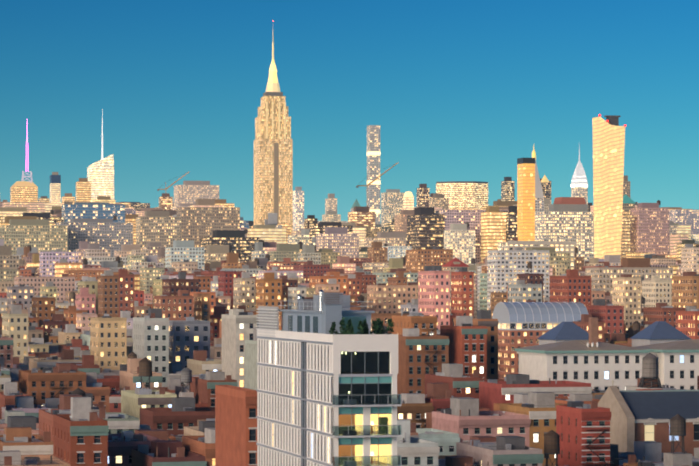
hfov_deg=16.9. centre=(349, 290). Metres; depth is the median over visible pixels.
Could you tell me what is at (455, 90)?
sky
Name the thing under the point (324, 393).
buildings
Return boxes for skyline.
[3,20,676,265]
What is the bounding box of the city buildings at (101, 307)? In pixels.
[0,244,698,369]
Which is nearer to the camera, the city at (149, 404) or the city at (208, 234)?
the city at (149, 404)
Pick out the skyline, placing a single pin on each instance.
(597, 233)
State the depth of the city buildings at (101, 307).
1185.65 m
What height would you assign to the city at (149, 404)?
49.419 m
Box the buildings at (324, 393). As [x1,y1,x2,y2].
[0,223,698,465]
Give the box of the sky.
[0,0,698,223]
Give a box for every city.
[0,198,698,317]
[0,308,698,465]

